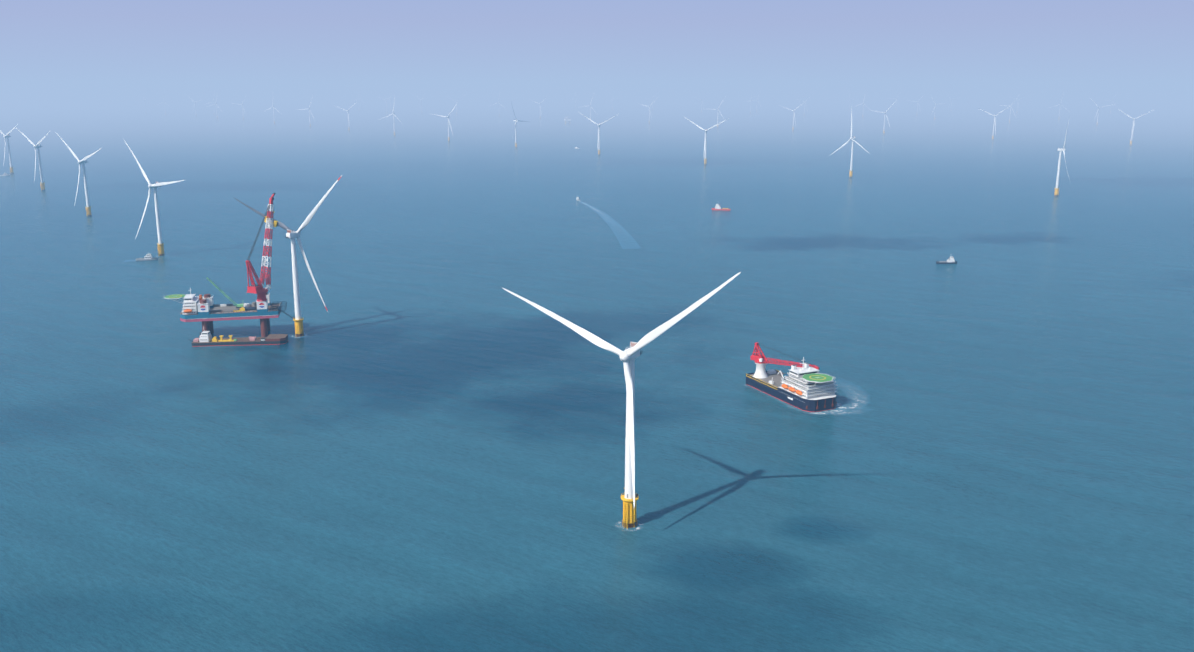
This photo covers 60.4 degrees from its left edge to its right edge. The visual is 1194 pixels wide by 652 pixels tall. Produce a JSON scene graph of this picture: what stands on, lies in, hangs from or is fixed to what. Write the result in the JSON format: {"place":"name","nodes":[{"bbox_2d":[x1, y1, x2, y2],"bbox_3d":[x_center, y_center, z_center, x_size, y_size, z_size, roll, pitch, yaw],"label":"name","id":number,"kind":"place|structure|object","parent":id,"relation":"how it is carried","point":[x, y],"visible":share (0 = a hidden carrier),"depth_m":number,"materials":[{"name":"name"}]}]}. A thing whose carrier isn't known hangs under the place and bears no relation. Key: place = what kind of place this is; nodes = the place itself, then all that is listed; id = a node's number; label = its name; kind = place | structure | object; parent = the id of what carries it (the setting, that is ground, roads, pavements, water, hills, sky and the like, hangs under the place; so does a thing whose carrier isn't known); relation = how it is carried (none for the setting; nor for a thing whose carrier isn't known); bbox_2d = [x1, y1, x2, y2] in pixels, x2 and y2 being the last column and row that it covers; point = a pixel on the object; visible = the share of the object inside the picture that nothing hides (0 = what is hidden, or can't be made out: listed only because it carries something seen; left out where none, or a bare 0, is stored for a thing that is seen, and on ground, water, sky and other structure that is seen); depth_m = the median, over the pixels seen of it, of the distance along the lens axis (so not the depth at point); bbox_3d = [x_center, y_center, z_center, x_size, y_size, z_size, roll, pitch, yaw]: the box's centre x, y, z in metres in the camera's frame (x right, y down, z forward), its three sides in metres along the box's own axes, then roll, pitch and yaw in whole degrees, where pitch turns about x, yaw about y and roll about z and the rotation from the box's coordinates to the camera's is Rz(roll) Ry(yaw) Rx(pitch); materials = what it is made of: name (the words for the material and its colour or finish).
{"place":"outdoors","nodes":[
{"label":"outdoors","id":0,"kind":"place"},
{"bbox_2d":[0,84,1193,651],"bbox_3d":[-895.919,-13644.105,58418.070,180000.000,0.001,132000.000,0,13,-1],"label":"sea","id":1,"kind":"structure","parent":0,"point":[412,438],"depth_m":931.90,"materials":[{"name":"liquid"}]},
{"bbox_2d":[0,124,17,173],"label":"turbine tower","id":2,"kind":"structure","parent":1,"relation":"in","point":[7,135],"depth_m":2914.96,"materials":[{"name":"metal"}]},
{"bbox_2d":[15,127,49,190],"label":"wind turbine","id":3,"kind":"structure","parent":1,"relation":"in","point":[38,146],"depth_m":2460.44,"materials":[{"name":"metal"}]},
{"bbox_2d":[56,133,100,215],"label":"wind turbine","id":4,"kind":"structure","parent":1,"relation":"in","point":[83,161],"depth_m":1985.47,"materials":[{"name":"metal"}]},
{"bbox_2d":[136,254,157,260],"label":"crew boat","id":5,"kind":"object","parent":1,"relation":"on","point":[148,257],"visible":0.98,"depth_m":1504.89,"materials":[{"name":"metal"}]},
{"bbox_2d":[124,140,183,255],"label":"wind turbine","id":6,"kind":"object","parent":1,"relation":"on","point":[160,244],"depth_m":1528.73,"materials":[{"name":"white metal"}]},
{"bbox_2d":[164,193,293,336],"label":"jack up vessel","id":7,"kind":"object","parent":1,"relation":"on","point":[206,310],"visible":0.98,"depth_m":1043.32,"materials":[{"name":"metal"}]},
{"bbox_2d":[233,197,293,231],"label":"turbine blade","id":8,"kind":"object","parent":7,"relation":"hanging from","point":[276,223],"visible":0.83,"depth_m":1047.71,"materials":[{"name":"grey metal"}]},
{"bbox_2d":[188,326,287,345],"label":"barge","id":9,"kind":"object","parent":1,"relation":"on","point":[205,339],"visible":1,"depth_m":1022.23,"materials":[{"name":"metal"}]},
{"bbox_2d":[262,103,280,123],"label":"turbine tower","id":10,"kind":"structure","parent":1,"relation":"in","point":[273,112],"depth_m":6385.32,"materials":[{"name":"metal"}]},
{"bbox_2d":[299,99,313,126],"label":"turbine tower","id":11,"kind":"structure","parent":1,"relation":"in","point":[309,113],"depth_m":5928.79,"materials":[{"name":"metal"}]},
{"bbox_2d":[284,175,341,336],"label":"wind turbine","id":12,"kind":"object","parent":1,"relation":"on","point":[298,319],"depth_m":1042.67,"materials":[{"name":"white metal"}]},
{"bbox_2d":[333,100,357,130],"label":"turbine tower","id":13,"kind":"structure","parent":1,"relation":"in","point":[348,116],"depth_m":5480.55,"materials":[{"name":"metal"}]},
{"bbox_2d":[379,97,400,135],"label":"turbine tower","id":14,"kind":"structure","parent":1,"relation":"in","point":[393,118],"depth_m":4985.36,"materials":[{"name":"metal"}]},
{"bbox_2d":[433,104,456,140],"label":"turbine tower","id":15,"kind":"structure","parent":1,"relation":"in","point":[448,123],"depth_m":4509.08,"materials":[{"name":"metal"}]},
{"bbox_2d":[512,107,528,147],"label":"turbine tower","id":16,"kind":"structure","parent":1,"relation":"in","point":[516,120],"depth_m":4084.66,"materials":[{"name":"metal"}]},
{"bbox_2d":[582,95,595,118],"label":"wind turbine","id":17,"kind":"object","parent":1,"relation":"on","point":[590,107],"depth_m":6810.34,"materials":[{"name":"metal"}]},
{"bbox_2d":[580,113,619,154],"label":"wind turbine","id":18,"kind":"structure","parent":1,"relation":"in","point":[598,146],"depth_m":3656.75,"materials":[{"name":"metal"}]},
{"bbox_2d":[503,272,740,528],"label":"wind turbine","id":19,"kind":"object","parent":1,"relation":"on","point":[629,497],"depth_m":581.96,"materials":[{"name":"white metal"}]},
{"bbox_2d":[638,103,652,123],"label":"wind turbine","id":20,"kind":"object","parent":1,"relation":"on","point":[649,111],"depth_m":6419.24,"materials":[{"name":"metal"}]},
{"bbox_2d":[683,116,728,164],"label":"wind turbine","id":21,"kind":"structure","parent":1,"relation":"in","point":[705,150],"depth_m":3229.51,"materials":[{"name":"metal"}]},
{"bbox_2d":[713,99,723,127],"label":"turbine tower","id":22,"kind":"structure","parent":1,"relation":"on","point":[720,113],"depth_m":5847.57,"materials":[{"name":"metal"}]},
{"bbox_2d":[712,204,729,210],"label":"ship","id":23,"kind":"object","parent":1,"relation":"on","point":[717,208],"visible":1,"depth_m":2088.43,"materials":[{"name":"metal"}]},
{"bbox_2d":[779,103,802,130],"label":"turbine tower","id":24,"kind":"structure","parent":1,"relation":"in","point":[793,116],"depth_m":5494.10,"materials":[{"name":"metal"}]},
{"bbox_2d":[746,342,837,411],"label":"crane vessel","id":25,"kind":"object","parent":1,"relation":"on","point":[806,387],"visible":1,"depth_m":833.41,"materials":[{"name":"metal"}]},
{"bbox_2d":[745,385,848,414],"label":"sea foam","id":26,"kind":"object","parent":1,"relation":"on","point":[827,411],"visible":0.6,"depth_m":815.80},
{"bbox_2d":[832,108,868,177],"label":"wind turbine","id":27,"kind":"structure","parent":1,"relation":"in","point":[851,164],"depth_m":2799.74,"materials":[{"name":"metal"}]},
{"bbox_2d":[840,381,864,409],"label":"sea foam","id":28,"kind":"object","parent":1,"relation":"on","point":[854,399],"visible":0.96,"depth_m":841.33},
{"bbox_2d":[871,101,895,133],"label":"turbine tower","id":29,"kind":"structure","parent":1,"relation":"in","point":[884,117],"depth_m":5131.47,"materials":[{"name":"metal"}]},
{"bbox_2d":[909,93,925,115],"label":"turbine tower","id":30,"kind":"structure","parent":1,"relation":"on","point":[917,106],"depth_m":7953.20,"materials":[{"name":"metal"}]},
{"bbox_2d":[930,95,945,119],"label":"turbine tower","id":31,"kind":"structure","parent":1,"relation":"in","point":[935,107],"depth_m":7055.26,"materials":[{"name":"metal"}]},
{"bbox_2d":[936,256,956,263],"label":"boat","id":32,"kind":"object","parent":1,"relation":"on","point":[950,260],"visible":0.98,"depth_m":1474.83,"materials":[{"name":"metal"}]},
{"bbox_2d":[978,105,1011,139],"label":"wind turbine","id":33,"kind":"structure","parent":1,"relation":"in","point":[994,124],"depth_m":4636.46,"materials":[{"name":"metal"}]},
{"bbox_2d":[1000,97,1017,122],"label":"turbine tower","id":34,"kind":"structure","parent":1,"relation":"on","point":[1010,110],"depth_m":6603.62,"materials":[{"name":"metal"}]},
{"bbox_2d":[1050,93,1066,119],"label":"turbine tower","id":35,"kind":"structure","parent":1,"relation":"on","point":[1059,109],"depth_m":7090.35,"materials":[{"name":"metal"}]},
{"bbox_2d":[1054,121,1068,195],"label":"wind turbine","id":36,"kind":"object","parent":1,"relation":"in","point":[1056,192],"depth_m":2339.38,"materials":[{"name":"metal"}]},
{"bbox_2d":[1091,99,1113,124],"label":"turbine tower","id":37,"kind":"structure","parent":1,"relation":"in","point":[1098,111],"depth_m":6162.09,"materials":[{"name":"metal"}]},
{"bbox_2d":[1118,109,1154,144],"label":"wind turbine","id":38,"kind":"structure","parent":1,"relation":"in","point":[1133,125],"depth_m":4227.93,"materials":[{"name":"metal"}]},
{"bbox_2d":[0,0,1193,83],"label":"sky","id":39,"kind":"structure","parent":0,"point":[42,41],"materials":[{"name":"blue"}]}
]}

